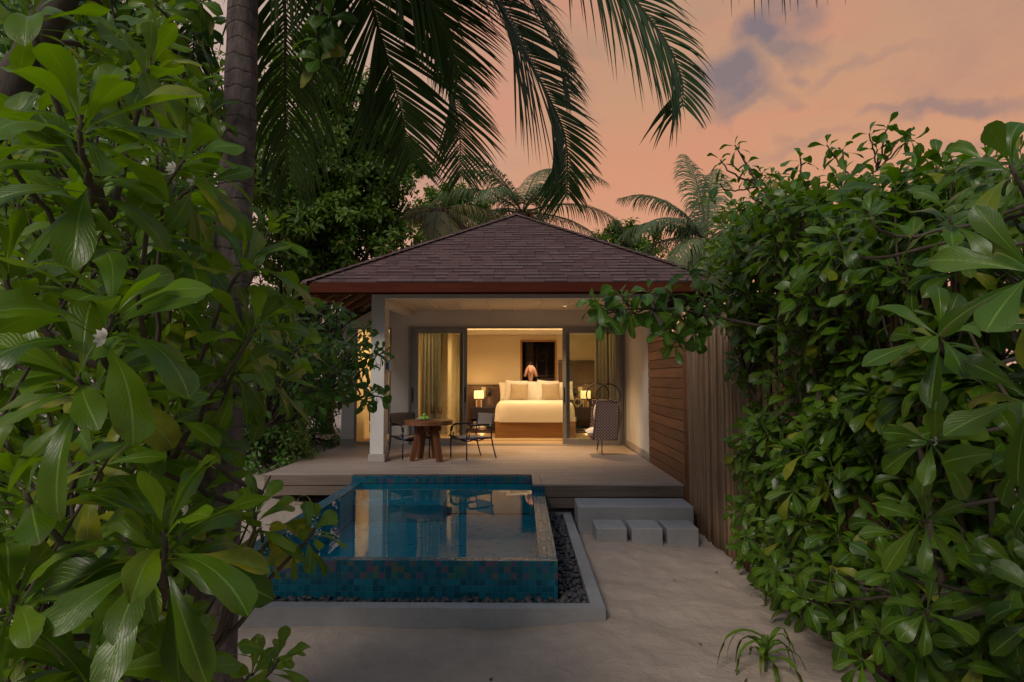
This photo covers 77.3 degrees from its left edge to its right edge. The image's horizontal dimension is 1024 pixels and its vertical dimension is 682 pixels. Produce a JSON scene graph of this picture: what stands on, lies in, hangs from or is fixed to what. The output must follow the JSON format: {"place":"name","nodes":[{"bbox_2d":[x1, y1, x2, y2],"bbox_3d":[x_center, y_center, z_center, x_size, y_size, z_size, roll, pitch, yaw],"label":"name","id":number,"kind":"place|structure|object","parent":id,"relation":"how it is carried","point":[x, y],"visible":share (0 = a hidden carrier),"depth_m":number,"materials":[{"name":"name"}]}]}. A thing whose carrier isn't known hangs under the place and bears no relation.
{"place":"outdoors","nodes":[
{"label":"outdoors","id":0,"kind":"place"},
{"bbox_2d":[0,380,1022,681],"bbox_3d":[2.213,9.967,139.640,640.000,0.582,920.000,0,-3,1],"label":"ground","id":1,"kind":"structure","parent":0,"point":[668,608],"depth_m":5.22,"materials":[{"name":"beige sand"}]},
{"bbox_2d":[0,0,212,624],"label":"beach cabbage","id":2,"kind":"object","parent":1,"relation":"on","point":[130,411],"visible":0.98,"depth_m":1.34,"materials":[{"name":"green plant"}]},
{"bbox_2d":[0,1,218,669],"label":"beach cabbage","id":3,"kind":"object","parent":1,"relation":"on","point":[85,91],"visible":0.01,"depth_m":4.53,"materials":[{"name":"green plant"}]},
{"bbox_2d":[0,0,225,144],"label":"leaning tree","id":4,"kind":"object","parent":1,"relation":"on","point":[11,83],"visible":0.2,"depth_m":4.32,"materials":[{"name":"green plant"}]},
{"bbox_2d":[0,299,251,681],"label":"beach cabbage","id":5,"kind":"object","parent":1,"relation":"on","point":[215,350],"visible":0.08,"depth_m":2.95,"materials":[{"name":"green plant"}]},
{"bbox_2d":[0,0,267,612],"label":"beach cabbage","id":6,"kind":"object","parent":1,"relation":"on","point":[215,102],"visible":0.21,"depth_m":3.41,"materials":[{"name":"green plant"}]},
{"bbox_2d":[0,0,270,681],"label":"beach cabbage","id":7,"kind":"object","parent":1,"relation":"on","point":[165,472],"visible":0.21,"depth_m":2.19,"materials":[{"name":"green plant"}]},
{"bbox_2d":[0,426,273,681],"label":"beach cabbage","id":8,"kind":"object","parent":1,"relation":"on","point":[78,581],"visible":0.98,"depth_m":1.39,"materials":[{"name":"green plant"}]},
{"bbox_2d":[0,0,292,382],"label":"broadleaf tree","id":9,"kind":"object","parent":1,"relation":"on","point":[222,62],"visible":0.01,"depth_m":10.44,"materials":[{"name":"green plant"}]},
{"bbox_2d":[156,400,234,593],"bbox_3d":[-1.784,1.293,3.454,0.843,2.258,1.293,3,-4,-42],"label":"beach cabbage","id":10,"kind":"object","parent":1,"relation":"on","point":[225,457],"visible":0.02,"depth_m":3.11,"materials":[{"name":"green plant"}]},
{"bbox_2d":[91,72,323,570],"bbox_3d":[-1.212,0.860,2.547,0.859,3.007,2.395,1,-3,-15],"label":"beach cabbage","id":11,"kind":"object","parent":1,"relation":"on","point":[245,364],"visible":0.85,"depth_m":2.01,"materials":[{"name":"green plant"}]},
{"bbox_2d":[164,283,341,427],"bbox_3d":[-7.190,0.403,17.179,3.871,4.892,6.159,-3,-5,44],"label":"broadleaf tree","id":12,"kind":"object","parent":1,"relation":"on","point":[325,312],"visible":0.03,"depth_m":17.40,"materials":[{"name":"green plant"}]},
{"bbox_2d":[243,418,269,466],"bbox_3d":[-5.694,1.734,12.643,1.986,1.782,1.932,0,-3,1],"label":"path shrub","id":13,"kind":"object","parent":1,"relation":"on","point":[264,449],"depth_m":12.60,"materials":[{"name":"green plant"}]},
{"bbox_2d":[212,474,346,681],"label":"beach cabbage","id":14,"kind":"object","parent":1,"relation":"on","point":[280,545],"visible":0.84,"depth_m":2.07,"materials":[{"name":"green plant"}]},
{"bbox_2d":[244,401,314,455],"bbox_3d":[-5.071,1.922,13.986,1.549,1.502,1.701,0,-3,1],"label":"path shrub","id":15,"kind":"object","parent":1,"relation":"on","point":[295,428],"visible":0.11,"depth_m":13.76,"materials":[{"name":"green plant"}]},
{"bbox_2d":[243,420,319,474],"bbox_3d":[-4.546,1.898,12.198,1.643,1.389,1.625,0,-3,1],"label":"path shrub","id":16,"kind":"object","parent":1,"relation":"on","point":[279,458],"visible":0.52,"depth_m":12.01,"materials":[{"name":"green plant"}]},
{"bbox_2d":[281,379,340,448],"bbox_3d":[-4.977,1.875,15.976,1.511,1.889,1.608,0,-3,1],"label":"path shrub","id":17,"kind":"object","parent":1,"relation":"on","point":[317,424],"visible":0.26,"depth_m":15.69,"materials":[{"name":"green plant"}]},
{"bbox_2d":[243,293,393,450],"bbox_3d":[-2.528,1.004,6.698,2.751,3.124,2.035,0,-3,1],"label":"beach cabbage","id":18,"kind":"object","parent":1,"relation":"on","point":[301,396],"visible":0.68,"depth_m":6.17,"materials":[{"name":"green plant"}]},
{"bbox_2d":[296,297,341,433],"bbox_3d":[-5.574,0.228,19.108,3.754,5.285,3.266,0,-3,1],"label":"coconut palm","id":19,"kind":"object","parent":1,"relation":"on","point":[321,317],"visible":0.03,"depth_m":18.95,"materials":[{"name":"green plant"}]},
{"bbox_2d":[222,15,439,391],"bbox_3d":[-4.473,-2.509,15.488,5.154,10.371,4.361,0,-3,1],"label":"broadleaf tree","id":20,"kind":"object","parent":1,"relation":"on","point":[346,217],"visible":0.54,"depth_m":14.82,"materials":[{"name":"green plant"}]},
{"bbox_2d":[184,511,605,630],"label":"concrete kerb","id":21,"kind":"structure","parent":1,"relation":"on","point":[443,615],"depth_m":5.50,"materials":[{"name":"grey concrete"}]},
{"bbox_2d":[254,476,557,602],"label":"plunge pool","id":22,"kind":"structure","parent":1,"relation":"on","point":[451,538],"depth_m":8.20,"materials":[{"name":"blue tile"}]},
{"bbox_2d":[386,204,498,361],"bbox_3d":[-2.068,-0.538,18.318,3.189,6.930,3.018,2,-4,-32],"label":"coconut palm","id":23,"kind":"object","parent":1,"relation":"on","point":[439,222],"visible":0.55,"depth_m":17.89,"materials":[{"name":"green plant"}]},
{"bbox_2d":[407,181,492,238],"bbox_3d":[-2.302,-1.299,24.454,3.412,9.885,2.571,0,-3,1],"label":"broadleaf tree","id":24,"kind":"object","parent":1,"relation":"on","point":[430,194],"visible":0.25,"depth_m":24.13,"materials":[{"name":"green plant"}]},
{"bbox_2d":[67,0,845,681],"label":"coconut palm","id":25,"kind":"object","parent":1,"relation":"on","point":[443,46],"visible":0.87,"depth_m":4.87,"materials":[{"name":"green plant"}]},
{"bbox_2d":[292,0,358,92],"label":"hanging sprig","id":26,"kind":"object","parent":25,"relation":"hanging from","point":[328,45],"visible":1,"depth_m":4.36,"materials":[{"name":"green plant"}]},
{"bbox_2d":[264,445,683,510],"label":"wooden deck","id":27,"kind":"structure","parent":1,"relation":"on","point":[565,476],"depth_m":10.85,"materials":[{"name":"brown wood"}]},
{"bbox_2d":[388,412,429,459],"bbox_3d":[-2.021,1.850,12.549,0.622,0.857,0.764,2,-4,-35],"label":"armchair","id":28,"kind":"object","parent":27,"relation":"on","point":[396,419],"visible":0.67,"depth_m":12.64,"materials":[{"name":"black metal"}]},
{"bbox_2d":[404,419,452,461],"bbox_3d":[-1.582,1.876,12.119,0.906,0.749,0.910,0,-3,1],"label":"round table","id":29,"kind":"object","parent":27,"relation":"on","point":[431,426],"visible":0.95,"depth_m":11.95,"materials":[{"name":"brown wood"}]},
{"bbox_2d":[448,413,496,460],"bbox_3d":[-0.762,1.842,12.419,0.764,0.857,0.622,2,-4,-37],"label":"armchair","id":30,"kind":"object","parent":27,"relation":"on","point":[485,419],"visible":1,"depth_m":12.45,"materials":[{"name":"black metal"}]},
{"bbox_2d":[300,213,726,461],"bbox_3d":[-0.304,0.012,16.529,8.371,5.781,11.154,0,-3,1],"label":"villa","id":31,"kind":"object","parent":1,"relation":"on","point":[488,300],"visible":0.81,"depth_m":13.53,"materials":[{"name":"paint"}]},
{"bbox_2d":[354,328,391,443],"bbox_3d":[-3.242,1.038,14.948,0.854,2.709,0.060,0,-3,1],"label":"window","id":32,"kind":"structure","parent":31,"relation":"in","point":[355,402],"depth_m":14.89,"materials":[{"name":"metal"}]},
{"bbox_2d":[386,360,392,371],"bbox_3d":[-2.319,0.475,12.131,0.112,0.210,0.140,0,-3,1],"label":"wall lamp","id":33,"kind":"object","parent":31,"relation":"attached to","point":[389,365],"visible":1,"depth_m":12.06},
{"bbox_2d":[420,333,440,437],"bbox_3d":[-1.935,1.060,15.245,0.488,2.700,0.094,0,-3,1],"label":"curtain","id":34,"kind":"object","parent":31,"relation":"hanging from","point":[430,395],"visible":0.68,"depth_m":15.26,"materials":[{"name":"grey fabric"}]},
{"bbox_2d":[410,329,463,443],"bbox_3d":[-1.747,1.048,14.904,1.225,2.675,0.059,0,-3,1],"label":"sliding door","id":35,"kind":"structure","parent":31,"relation":"in","point":[412,330],"depth_m":14.90,"materials":[{"name":"metal"}]},
{"bbox_2d":[414,328,466,443],"bbox_3d":[-1.653,1.044,14.843,1.225,2.675,0.059,0,-3,1],"label":"sliding door","id":36,"kind":"structure","parent":31,"relation":"in","point":[447,330],"depth_m":14.84,"materials":[{"name":"metal"}]},
{"bbox_2d":[471,436,588,440],"bbox_3d":[0.612,2.497,16.476,3.300,0.012,1.200,0,-3,1],"label":"rug","id":37,"kind":"object","parent":31,"relation":"on","point":[547,439],"visible":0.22,"depth_m":16.28,"materials":[{"name":"beige fabric"}]},
{"bbox_2d":[523,363,537,381],"bbox_3d":[0.558,1.264,19.154,0.441,1.282,0.240,0,-3,1],"label":"bath robe","id":38,"kind":"object","parent":31,"relation":"hanging from","point":[530,372],"visible":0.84,"depth_m":19.11,"materials":[{"name":"fabric"}]},
{"bbox_2d":[467,384,594,437],"bbox_3d":[0.657,1.878,17.457,3.960,1.359,2.121,0,-3,1],"label":"bed","id":39,"kind":"object","parent":31,"relation":"on","point":[528,418],"visible":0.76,"depth_m":16.44,"materials":[{"name":"white fabric"}]},
{"bbox_2d":[470,407,494,429],"bbox_3d":[-0.841,2.192,18.189,0.680,0.620,0.442,0,-3,1],"label":"nightstand","id":40,"kind":"object","parent":39,"relation":"attached to","point":[474,411],"visible":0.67,"depth_m":17.99,"materials":[{"name":"brown wood"}]},
{"bbox_2d":[474,391,483,406],"bbox_3d":[-0.941,1.650,18.232,0.270,0.463,0.180,0,-3,1],"label":"table lamp","id":41,"kind":"object","parent":40,"relation":"on","point":[478,394],"visible":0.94,"depth_m":18.15,"materials":[{"name":"fabric"}]},
{"bbox_2d":[499,382,505,400],"bbox_3d":[-0.073,1.414,18.131,0.615,0.580,0.223,0,-3,1],"label":"pillow","id":42,"kind":"object","parent":39,"relation":"on","point":[502,385],"visible":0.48,"depth_m":18.08,"materials":[{"name":"white fabric"}]},
{"bbox_2d":[505,380,526,399],"bbox_3d":[0.115,1.388,18.009,0.632,0.592,0.227,0,-3,1],"label":"pillow","id":43,"kind":"object","parent":39,"relation":"on","point":[508,390],"visible":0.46,"depth_m":18.00,"materials":[{"name":"white fabric"}]},
{"bbox_2d":[510,383,527,399],"bbox_3d":[0.197,1.423,17.805,0.526,0.493,0.212,0,-3,1],"label":"cushion","id":44,"kind":"object","parent":39,"relation":"on","point":[519,391],"visible":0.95,"depth_m":17.74,"materials":[{"name":"beige fabric"}]},
{"bbox_2d":[527,381,537,399],"bbox_3d":[0.647,1.412,18.082,0.612,0.571,0.226,0,-3,1],"label":"pillow","id":45,"kind":"object","parent":39,"relation":"on","point":[532,390],"visible":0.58,"depth_m":18.00,"materials":[{"name":"white fabric"}]},
{"bbox_2d":[537,380,558,399],"bbox_3d":[1.005,1.387,17.997,0.641,0.602,0.228,0,-3,1],"label":"pillow","id":46,"kind":"object","parent":39,"relation":"on","point":[539,393],"visible":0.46,"depth_m":17.98,"materials":[{"name":"white fabric"}]},
{"bbox_2d":[541,383,559,399],"bbox_3d":[1.082,1.422,17.792,0.526,0.493,0.212,0,-3,1],"label":"cushion","id":47,"kind":"object","parent":39,"relation":"on","point":[550,391],"visible":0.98,"depth_m":17.72,"materials":[{"name":"beige fabric"}]},
{"bbox_2d":[559,381,573,399],"bbox_3d":[1.446,1.409,18.048,0.598,0.562,0.221,0,-3,1],"label":"pillow","id":48,"kind":"object","parent":39,"relation":"on","point":[561,391],"visible":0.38,"depth_m":17.98,"materials":[{"name":"white fabric"}]},
{"bbox_2d":[574,407,591,429],"bbox_3d":[2.074,2.189,18.142,0.730,0.620,0.442,0,-3,1],"label":"nightstand","id":49,"kind":"object","parent":39,"relation":"attached to","point":[582,412],"visible":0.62,"depth_m":17.94,"materials":[{"name":"brown wood"}]},
{"bbox_2d":[573,398,581,406],"bbox_3d":[1.857,1.741,18.103,0.256,0.267,0.060,0,-3,1],"label":"alarm clock","id":50,"kind":"object","parent":49,"relation":"on","point":[577,402],"visible":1,"depth_m":18.09,"materials":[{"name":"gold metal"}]},
{"bbox_2d":[580,391,590,406],"bbox_3d":[2.089,1.647,18.185,0.270,0.463,0.180,0,-3,1],"label":"table lamp","id":51,"kind":"object","parent":49,"relation":"on","point":[585,402],"visible":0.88,"depth_m":18.11,"materials":[{"name":"fabric"}]},
{"bbox_2d":[536,348,554,381],"bbox_3d":[1.022,1.461,19.675,0.580,2.450,0.520,0,-3,1],"label":"closet shelf","id":52,"kind":"object","parent":31,"relation":"on","point":[546,375],"visible":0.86,"depth_m":19.48,"materials":[{"name":"brown wood"}]},
{"bbox_2d":[562,328,619,443],"bbox_3d":[1.830,1.041,14.788,1.320,2.675,0.059,0,-3,1],"label":"sliding door","id":53,"kind":"structure","parent":31,"relation":"in","point":[564,330],"depth_m":14.78,"materials":[{"name":"metal"}]},
{"bbox_2d":[566,333,623,443],"bbox_3d":[1.918,1.045,14.854,1.325,2.675,0.045,0,-3,1],"label":"sliding door","id":54,"kind":"structure","parent":31,"relation":"in","point":[567,334],"depth_m":14.83,"materials":[{"name":"metal"}]},
{"bbox_2d":[585,311,621,452],"bbox_3d":[1.870,0.738,13.119,0.735,3.123,0.891,0,-3,1],"label":"hanging chair","id":55,"kind":"object","parent":31,"relation":"hanging from","point":[606,419],"visible":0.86,"depth_m":12.65,"materials":[{"name":"wicker"}]},
{"bbox_2d":[594,333,615,400],"bbox_3d":[2.250,1.056,15.179,0.579,2.700,0.094,0,-3,1],"label":"curtain","id":56,"kind":"object","parent":31,"relation":"hanging from","point":[602,366],"visible":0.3,"depth_m":15.20,"materials":[{"name":"grey fabric"}]},
{"bbox_2d":[423,155,633,381],"bbox_3d":[0.492,-1.428,19.933,6.800,8.870,4.903,0,-3,1],"label":"coconut palm","id":57,"kind":"object","parent":1,"relation":"on","point":[505,191],"visible":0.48,"depth_m":19.60,"materials":[{"name":"green plant"}]},
{"bbox_2d":[592,520,626,541],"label":"stepping block","id":58,"kind":"structure","parent":1,"relation":"on","point":[609,530],"depth_m":8.10,"materials":[{"name":"concrete"}]},
{"bbox_2d":[574,498,693,533],"bbox_3d":[1.686,2.516,8.969,1.570,0.510,0.610,0,-3,1],"label":"concrete step","id":59,"kind":"object","parent":1,"relation":"on","point":[587,511],"visible":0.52,"depth_m":8.68,"materials":[{"name":"grey concrete"}]},
{"bbox_2d":[591,217,678,259],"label":"broadleaf tree","id":60,"kind":"object","parent":1,"relation":"on","point":[639,246],"visible":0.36,"depth_m":21.94,"materials":[{"name":"green plant"}]},
{"bbox_2d":[626,520,662,544],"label":"stepping block","id":61,"kind":"structure","parent":1,"relation":"on","point":[645,532],"depth_m":8.10,"materials":[{"name":"concrete"}]},
{"bbox_2d":[648,331,688,502],"bbox_3d":[2.567,1.316,10.649,0.078,2.900,2.628,0,-3,1],"label":"timber screen","id":62,"kind":"object","parent":1,"relation":"on","point":[668,418],"visible":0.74,"depth_m":10.32,"materials":[{"name":"brown wood"}]},
{"bbox_2d":[659,520,698,546],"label":"stepping block","id":63,"kind":"structure","parent":1,"relation":"on","point":[681,532],"depth_m":8.09,"materials":[{"name":"concrete"}]},
{"bbox_2d":[615,154,774,315],"bbox_3d":[4.537,-1.018,15.558,3.690,7.762,3.718,-3,-4,42],"label":"coconut palm","id":64,"kind":"object","parent":1,"relation":"on","point":[683,238],"visible":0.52,"depth_m":15.71,"materials":[{"name":"green plant"}]},
{"bbox_2d":[575,111,929,364],"bbox_3d":[1.948,0.347,5.453,2.778,4.290,0.998,0,-3,7],"label":"sea almond tree","id":65,"kind":"object","parent":1,"relation":"on","point":[692,322],"visible":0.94,"depth_m":5.48,"materials":[{"name":"green plant"}]},
{"bbox_2d":[717,627,805,681],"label":"strap leaf plant","id":66,"kind":"object","parent":1,"relation":"on","point":[765,644],"visible":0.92,"depth_m":4.65,"materials":[{"name":"green plant"}]},
{"bbox_2d":[748,583,788,610],"bbox_3d":[2.378,2.353,5.933,0.366,0.364,0.386,-1,-3,17],"label":"strap leaf plant","id":67,"kind":"object","parent":1,"relation":"on","point":[765,591],"visible":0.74,"depth_m":5.94,"materials":[{"name":"green plant"}]},
{"bbox_2d":[699,192,848,597],"bbox_3d":[3.231,0.491,6.646,2.322,4.215,1.165,0,-3,1],"label":"beach cabbage","id":68,"kind":"object","parent":1,"relation":"on","point":[747,367],"visible":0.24,"depth_m":6.71,"materials":[{"name":"green plant"}]},
{"bbox_2d":[690,175,956,614],"bbox_3d":[3.154,0.538,6.110,2.636,4.214,1.358,0,-3,1],"label":"beach cabbage","id":69,"kind":"object","parent":1,"relation":"on","point":[759,420],"visible":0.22,"depth_m":6.17,"materials":[{"name":"green plant"}]},
{"bbox_2d":[667,167,1023,381],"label":"broadleaf tree","id":70,"kind":"object","parent":1,"relation":"on","point":[719,258],"visible":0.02,"depth_m":9.65,"materials":[{"name":"green plant"}]},
{"bbox_2d":[686,265,1014,681],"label":"bamboo fence","id":71,"kind":"object","parent":1,"relation":"on","point":[715,402],"visible":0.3,"depth_m":7.81,"materials":[{"name":"wood"}]},
{"bbox_2d":[740,146,1007,667],"bbox_3d":[3.071,0.488,5.273,2.356,4.124,1.383,0,-3,1],"label":"beach cabbage","id":72,"kind":"object","parent":1,"relation":"on","point":[786,268],"visible":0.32,"depth_m":5.11,"materials":[{"name":"green plant"}]},
{"bbox_2d":[729,120,1023,681],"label":"beach cabbage","id":73,"kind":"object","parent":1,"relation":"on","point":[999,311],"visible":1,"depth_m":2.20,"materials":[{"name":"green plant"}]},
{"bbox_2d":[764,136,1023,680],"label":"beach cabbage","id":74,"kind":"object","parent":1,"relation":"on","point":[855,415],"visible":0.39,"depth_m":4.51,"materials":[{"name":"green plant"}]},
{"bbox_2d":[839,139,1023,681],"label":"beach cabbage","id":75,"kind":"object","parent":1,"relation":"on","point":[912,366],"visible":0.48,"depth_m":3.60,"materials":[{"name":"green plant"}]},
{"bbox_2d":[908,126,1023,681],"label":"beach cabbage","id":76,"kind":"object","parent":1,"relation":"on","point":[1007,638],"visible":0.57,"depth_m":2.92,"materials":[{"name":"green plant"}]},
{"bbox_2d":[0,0,1023,375],"label":"sky","id":77,"kind":"structure","parent":0,"point":[953,68],"materials":[{"name":"orange"}]},
{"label":"pebble bed","id":78,"kind":"structure","parent":0,"visible":0},
{"bbox_2d":[273,514,582,602],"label":"pebbles","id":79,"kind":"object","parent":78,"relation":"on","point":[292,598],"visible":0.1,"depth_m":5.81,"materials":[{"name":"grey stone"}]},
{"bbox_2d":[336,596,344,601],"bbox_3d":[-1.554,2.337,5.801,0.081,0.049,0.069,-3,3,1],"label":"river pebble","id":80,"kind":"object","parent":79,"relation":"on","point":[340,598],"visible":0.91,"depth_m":5.78,"materials":[{"name":"grey stone"}]},
{"bbox_2d":[472,596,480,600],"bbox_3d":[-0.320,2.338,5.794,0.074,0.053,0.087,19,-23,-28],"label":"river pebble","id":81,"kind":"object","parent":79,"relation":"on","point":[474,598],"visible":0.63,"depth_m":5.78,"materials":[{"name":"grey stone"}]},
{"bbox_2d":[483,596,489,602],"bbox_3d":[-0.225,2.331,5.759,0.063,0.047,0.078,-2,32,48],"label":"river pebble","id":82,"kind":"object","parent":79,"relation":"on","point":[487,598],"visible":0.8,"depth_m":5.75,"materials":[{"name":"grey stone"}]},
{"bbox_2d":[524,595,532,601],"bbox_3d":[0.147,2.339,5.809,0.074,0.052,0.087,4,18,45],"label":"river pebble","id":83,"kind":"object","parent":79,"relation":"on","point":[528,597],"visible":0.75,"depth_m":5.79,"materials":[{"name":"grey stone"}]},
{"bbox_2d":[536,596,542,601],"bbox_3d":[0.249,2.337,5.787,0.065,0.048,0.081,10,23,3],"label":"river pebble","id":84,"kind":"object","parent":79,"relation":"on","point":[539,598],"visible":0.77,"depth_m":5.77,"materials":[{"name":"grey stone"}]},
{"bbox_2d":[560,595,568,600],"bbox_3d":[0.474,2.336,5.806,0.084,0.052,0.067,-4,29,-5],"label":"river pebble","id":85,"kind":"object","parent":79,"relation":"on","point":[565,597],"visible":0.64,"depth_m":5.79,"materials":[{"name":"grey stone"}]},
{"bbox_2d":[571,593,578,598],"bbox_3d":[0.578,2.339,5.878,0.083,0.045,0.063,0,21,10],"label":"river pebble","id":86,"kind":"object","parent":79,"relation":"on","point":[575,595],"visible":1,"depth_m":5.86,"materials":[{"name":"grey stone"}]}
]}

